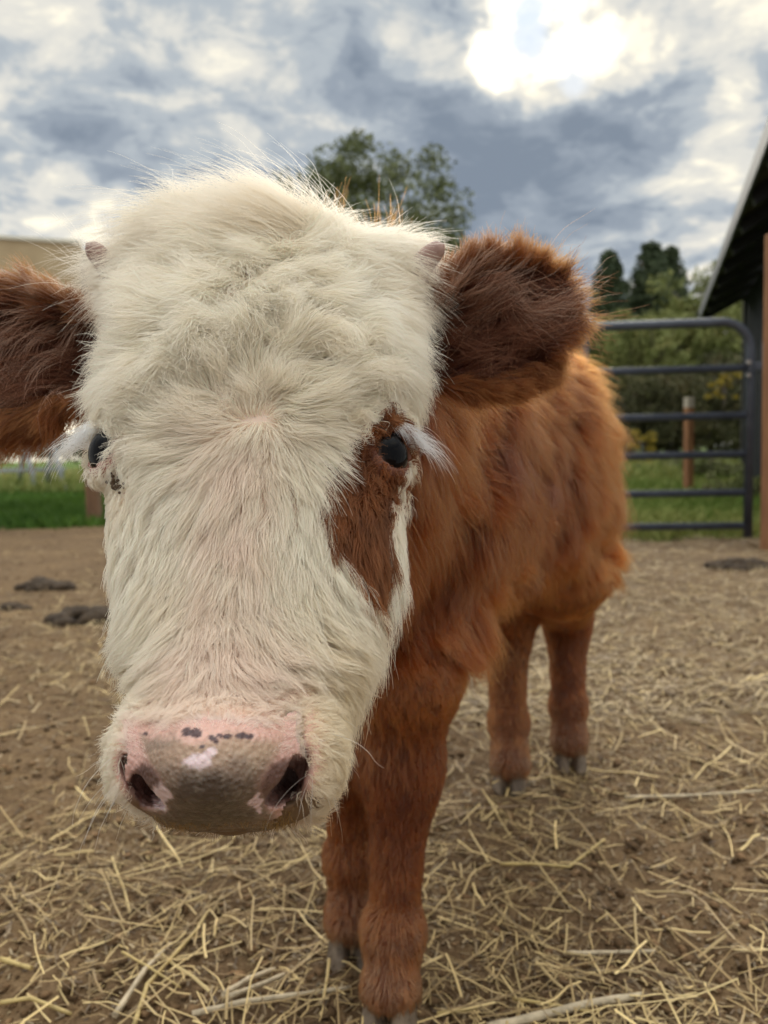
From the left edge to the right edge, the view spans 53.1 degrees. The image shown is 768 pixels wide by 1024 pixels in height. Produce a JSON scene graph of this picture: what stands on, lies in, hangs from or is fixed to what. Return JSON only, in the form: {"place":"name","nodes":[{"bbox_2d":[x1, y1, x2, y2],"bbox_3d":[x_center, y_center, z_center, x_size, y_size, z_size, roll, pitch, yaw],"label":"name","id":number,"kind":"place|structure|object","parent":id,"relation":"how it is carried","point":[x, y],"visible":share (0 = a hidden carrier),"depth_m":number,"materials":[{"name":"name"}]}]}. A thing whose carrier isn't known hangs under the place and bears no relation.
{"place":"outdoors","nodes":[
{"label":"outdoors","id":0,"kind":"place"},
{"bbox_2d":[0,446,767,1023],"bbox_3d":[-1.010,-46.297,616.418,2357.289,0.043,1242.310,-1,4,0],"label":"ground","id":1,"kind":"structure","parent":0,"point":[16,552],"depth_m":1.18,"materials":[{"name":"brown soil"}]},
{"bbox_2d":[0,602,32,610],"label":"dung pat","id":2,"kind":"object","parent":1,"relation":"on","point":[12,606],"visible":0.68,"depth_m":3.00,"materials":[{"name":"brown soil"}]},
{"bbox_2d":[0,956,32,970],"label":"straw stalk","id":3,"kind":"object","parent":1,"relation":"on","point":[8,961],"visible":1,"depth_m":0.88,"materials":[{"name":"beige plant"}]},
{"bbox_2d":[0,433,67,488],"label":"fence","id":4,"kind":"object","parent":1,"relation":"on","point":[29,470],"visible":0.36,"depth_m":14.20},
{"bbox_2d":[0,995,72,1015],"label":"straw stalk","id":5,"kind":"object","parent":1,"relation":"on","point":[36,1000],"visible":1,"depth_m":0.81,"materials":[{"name":"beige plant"}]},
{"bbox_2d":[0,434,82,465],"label":"woods","id":6,"kind":"object","parent":1,"relation":"on","point":[77,453],"visible":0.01,"depth_m":98.80,"materials":[{"name":"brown plant"}]},
{"bbox_2d":[13,576,76,591],"bbox_3d":[-1.527,0.329,3.486,0.240,0.078,0.219,3,6,41],"label":"dung pat","id":7,"kind":"object","parent":1,"relation":"on","point":[37,583],"visible":0.93,"depth_m":3.44,"materials":[{"name":"brown soil"}]},
{"bbox_2d":[0,235,102,523],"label":"run in shelter","id":8,"kind":"object","parent":1,"relation":"on","point":[36,253],"visible":0.23,"depth_m":6.43,"materials":[{"name":"brown wood"}]},
{"bbox_2d":[0,487,105,529],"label":"lawn grass","id":9,"kind":"structure","parent":1,"relation":"on","point":[45,510],"depth_m":7.67,"materials":[{"name":"green plant"}]},
{"bbox_2d":[43,605,110,626],"bbox_3d":[-1.075,0.374,2.775,0.288,0.068,0.189,-1,4,0],"label":"dung pat","id":10,"kind":"object","parent":1,"relation":"on","point":[70,615],"visible":0.87,"depth_m":2.73,"materials":[{"name":"brown soil"}]},
{"bbox_2d":[112,942,171,1017],"bbox_3d":[-0.268,0.517,0.860,0.007,0.014,0.125,0,4,11],"label":"straw stalk","id":11,"kind":"object","parent":1,"relation":"on","point":[130,991],"visible":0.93,"depth_m":0.84,"materials":[{"name":"beige plant"}]},
{"bbox_2d":[121,950,180,987],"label":"straw stalk","id":12,"kind":"object","parent":1,"relation":"on","point":[147,965],"visible":1,"depth_m":0.86,"materials":[{"name":"beige plant"}]},
{"bbox_2d":[132,908,210,1023],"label":"straw stalk","id":13,"kind":"object","parent":1,"relation":"on","point":[160,969],"visible":1,"depth_m":0.86,"materials":[{"name":"beige plant"}]},
{"bbox_2d":[221,967,275,997],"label":"straw stalk","id":14,"kind":"object","parent":1,"relation":"on","point":[241,983],"visible":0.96,"depth_m":0.84,"materials":[{"name":"beige plant"}]},
{"bbox_2d":[228,972,284,999],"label":"straw stalk","id":15,"kind":"object","parent":1,"relation":"on","point":[234,994],"visible":1,"depth_m":0.83,"materials":[{"name":"beige plant"}]},
{"bbox_2d":[192,985,350,1016],"bbox_3d":[-0.117,0.514,0.812,0.167,0.012,0.009,-2,5,-15],"label":"straw stalk","id":16,"kind":"object","parent":1,"relation":"on","point":[201,1011],"visible":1,"depth_m":0.81,"materials":[{"name":"beige plant"}]},
{"bbox_2d":[0,122,645,1023],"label":"calf","id":17,"kind":"object","parent":1,"relation":"on","point":[358,484],"visible":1,"depth_m":0.48},
{"bbox_2d":[0,458,740,494],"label":"grass","id":18,"kind":"structure","parent":1,"relation":"on","point":[69,480],"depth_m":13.89,"materials":[{"name":"green plant"}]},
{"bbox_2d":[268,127,477,269],"bbox_3d":[-0.204,-6.369,24.346,6.661,10.399,7.565,-1,4,0],"label":"broadleaf tree","id":19,"kind":"object","parent":1,"relation":"on","point":[347,172],"visible":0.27,"depth_m":22.68,"materials":[{"name":"green plant"}]},
{"bbox_2d":[0,527,767,1023],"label":"straw litter","id":20,"kind":"object","parent":1,"relation":"on","point":[670,983],"visible":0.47,"depth_m":1.03,"materials":[{"name":"beige plant"}]},
{"bbox_2d":[437,1007,477,1014],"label":"straw stalk","id":21,"kind":"object","parent":1,"relation":"on","point":[444,1011],"visible":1,"depth_m":0.80,"materials":[{"name":"beige plant"}]},
{"bbox_2d":[436,805,518,826],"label":"straw stalk","id":22,"kind":"object","parent":1,"relation":"on","point":[444,822],"visible":0.99,"depth_m":1.22,"materials":[{"name":"beige plant"}]},
{"bbox_2d":[513,997,588,1012],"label":"straw stalk","id":23,"kind":"object","parent":1,"relation":"on","point":[524,1000],"visible":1,"depth_m":0.81,"materials":[{"name":"beige plant"}]},
{"bbox_2d":[500,838,605,867],"bbox_3d":[0.253,0.488,1.088,0.179,0.009,0.048,-3,5,-21],"label":"straw stalk","id":24,"kind":"object","parent":1,"relation":"on","point":[579,858],"visible":0.99,"depth_m":1.07,"materials":[{"name":"beige plant"}]},
{"bbox_2d":[486,992,643,1023],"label":"straw stalk","id":25,"kind":"object","parent":1,"relation":"on","point":[536,1016],"visible":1,"depth_m":0.78,"materials":[{"name":"beige plant"}]},
{"bbox_2d":[578,315,628,395],"bbox_3d":[8.025,-5.231,32.687,4.609,6.486,4.578,1,5,29],"label":"willow tree","id":26,"kind":"object","parent":1,"relation":"on","point":[614,320],"depth_m":31.81,"materials":[{"name":"green plant"}]},
{"bbox_2d":[577,248,640,353],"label":"conifer","id":27,"kind":"object","parent":1,"relation":"on","point":[612,266],"visible":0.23,"depth_m":40.75,"materials":[{"name":"green plant"}]},
{"bbox_2d":[564,949,655,955],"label":"straw stalk","id":28,"kind":"object","parent":1,"relation":"on","point":[599,952],"visible":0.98,"depth_m":0.89,"materials":[{"name":"beige plant"}]},
{"bbox_2d":[581,314,638,361],"bbox_3d":[9.732,-5.585,34.744,4.701,6.814,4.670,-2,4,-14],"label":"willow tree","id":29,"kind":"object","parent":1,"relation":"on","point":[603,319],"visible":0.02,"depth_m":34.50,"materials":[{"name":"green plant"}]},
{"bbox_2d":[600,376,635,450],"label":"thicket bush","id":30,"kind":"object","parent":1,"relation":"on","point":[611,379],"visible":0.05,"depth_m":22.60,"materials":[{"name":"green plant"}]},
{"bbox_2d":[589,305,690,452],"bbox_3d":[10.098,-5.201,31.690,4.609,6.486,4.578,1,5,29],"label":"willow tree","id":31,"kind":"object","parent":1,"relation":"on","point":[615,336],"visible":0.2,"depth_m":30.63,"materials":[{"name":"green plant"}]},
{"bbox_2d":[607,374,676,460],"bbox_3d":[7.359,-2.902,24.012,3.512,3.186,3.608,0,4,11],"label":"thicket bush","id":32,"kind":"object","parent":1,"relation":"on","point":[643,383],"visible":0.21,"depth_m":22.76,"materials":[{"name":"green plant"}]},
{"bbox_2d":[627,429,657,462],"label":"yellow shrub","id":33,"kind":"object","parent":1,"relation":"on","point":[648,447],"visible":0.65,"depth_m":20.85,"materials":[{"name":"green plant"}]},
{"bbox_2d":[625,240,677,334],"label":"conifer","id":34,"kind":"object","parent":1,"relation":"on","point":[653,263],"visible":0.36,"depth_m":41.64,"materials":[{"name":"green plant"}]},
{"bbox_2d":[603,309,713,431],"bbox_3d":[10.814,-4.921,30.759,3.937,6.024,3.963,-1,4,1],"label":"willow tree","id":35,"kind":"object","parent":1,"relation":"on","point":[653,343],"visible":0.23,"depth_m":30.27,"materials":[{"name":"green plant"}]},
{"bbox_2d":[609,362,714,461],"bbox_3d":[8.646,-3.134,24.732,3.968,3.504,3.863,-3,5,-19],"label":"thicket bush","id":36,"kind":"object","parent":1,"relation":"on","point":[661,385],"visible":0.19,"depth_m":23.80,"materials":[{"name":"green plant"}]},
{"bbox_2d":[635,459,707,468],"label":"field shrub","id":37,"kind":"object","parent":1,"relation":"on","point":[666,461],"visible":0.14,"depth_m":16.15,"materials":[{"name":"green plant"}]},
{"bbox_2d":[617,296,731,451],"bbox_3d":[12.802,-5.730,33.629,4.807,7.151,4.839,3,6,45],"label":"willow tree","id":38,"kind":"object","parent":1,"relation":"on","point":[675,304],"visible":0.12,"depth_m":32.38,"materials":[{"name":"green plant"}]},
{"bbox_2d":[655,245,693,451],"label":"conifer","id":39,"kind":"object","parent":1,"relation":"on","point":[672,253],"visible":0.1,"depth_m":42.66,"materials":[{"name":"green plant"}]},
{"bbox_2d":[630,363,741,459],"bbox_3d":[9.596,-2.936,23.818,3.608,3.186,3.512,2,6,40],"label":"thicket bush","id":40,"kind":"object","parent":1,"relation":"on","point":[695,401],"visible":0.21,"depth_m":22.98,"materials":[{"name":"green plant"}]},
{"bbox_2d":[683,397,693,489],"bbox_3d":[3.554,-0.748,8.975,0.087,1.165,0.087,-3,5,-17],"label":"fence post","id":41,"kind":"object","parent":1,"relation":"on","point":[688,446],"visible":0.73,"depth_m":8.94,"materials":[{"name":"brown wood"}]},
{"bbox_2d":[624,790,761,798],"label":"straw stalk","id":42,"kind":"object","parent":1,"relation":"on","point":[684,795],"visible":0.97,"depth_m":1.28,"materials":[{"name":"beige plant"}]},
{"bbox_2d":[646,260,742,449],"bbox_3d":[15.252,-7.034,35.589,6.043,9.418,6.083,-4,5,-30],"label":"willow tree","id":43,"kind":"object","parent":1,"relation":"on","point":[702,288],"visible":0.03,"depth_m":35.38,"materials":[{"name":"green plant"}]},
{"bbox_2d":[649,352,741,460],"bbox_3d":[9.918,-3.031,23.018,3.863,3.504,3.968,0,4,10],"label":"thicket bush","id":44,"kind":"object","parent":1,"relation":"on","point":[726,428],"visible":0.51,"depth_m":22.18,"materials":[{"name":"green plant"}]},
{"bbox_2d":[677,293,742,444],"bbox_3d":[14.964,-6.046,32.620,5.530,7.861,5.494,0,5,17],"label":"willow tree","id":45,"kind":"object","parent":1,"relation":"on","point":[707,337],"visible":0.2,"depth_m":31.32,"materials":[{"name":"green plant"}]},
{"bbox_2d":[679,347,741,461],"bbox_3d":[11.127,-3.260,23.710,4.329,3.823,4.214,-3,5,-20],"label":"thicket bush","id":46,"kind":"object","parent":1,"relation":"on","point":[720,358],"visible":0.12,"depth_m":23.82,"materials":[{"name":"green plant"}]},
{"bbox_2d":[678,448,743,476],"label":"field shrub","id":47,"kind":"object","parent":1,"relation":"on","point":[701,465],"visible":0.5,"depth_m":12.84,"materials":[{"name":"green plant"}]},
{"bbox_2d":[704,372,741,407],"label":"yellow shrub","id":48,"kind":"object","parent":1,"relation":"on","point":[723,381],"visible":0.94,"depth_m":20.80,"materials":[{"name":"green plant"}]},
{"bbox_2d":[702,465,760,497],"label":"field shrub","id":49,"kind":"object","parent":1,"relation":"on","point":[735,483],"visible":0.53,"depth_m":7.49,"materials":[{"name":"green plant"}]},
{"bbox_2d":[699,119,767,480],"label":"barn","id":50,"kind":"structure","parent":1,"relation":"on","point":[737,275],"depth_m":10.03,"materials":[{"name":"wood"}]},
{"bbox_2d":[703,557,767,570],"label":"dung pat","id":51,"kind":"object","parent":1,"relation":"on","point":[735,563],"visible":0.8,"depth_m":3.62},
{"bbox_2d":[760,234,767,550],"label":"gate post","id":52,"kind":"object","parent":1,"relation":"on","point":[764,505],"visible":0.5,"depth_m":4.25,"materials":[{"name":"brown wood"}]},
{"bbox_2d":[578,318,762,537],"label":"farm gate","id":53,"kind":"structure","parent":52,"relation":"attached to","point":[750,367],"depth_m":4.59,"materials":[{"name":"metal"}]},
{"bbox_2d":[0,0,767,461],"label":"sky","id":54,"kind":"structure","parent":0,"point":[649,117],"materials":[{"name":"grey"}]},
{"bbox_2d":[617,471,760,541],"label":"field grass","id":55,"kind":"structure","parent":0,"point":[687,509],"depth_m":5.83,"materials":[{"name":"green plant"}]}
]}

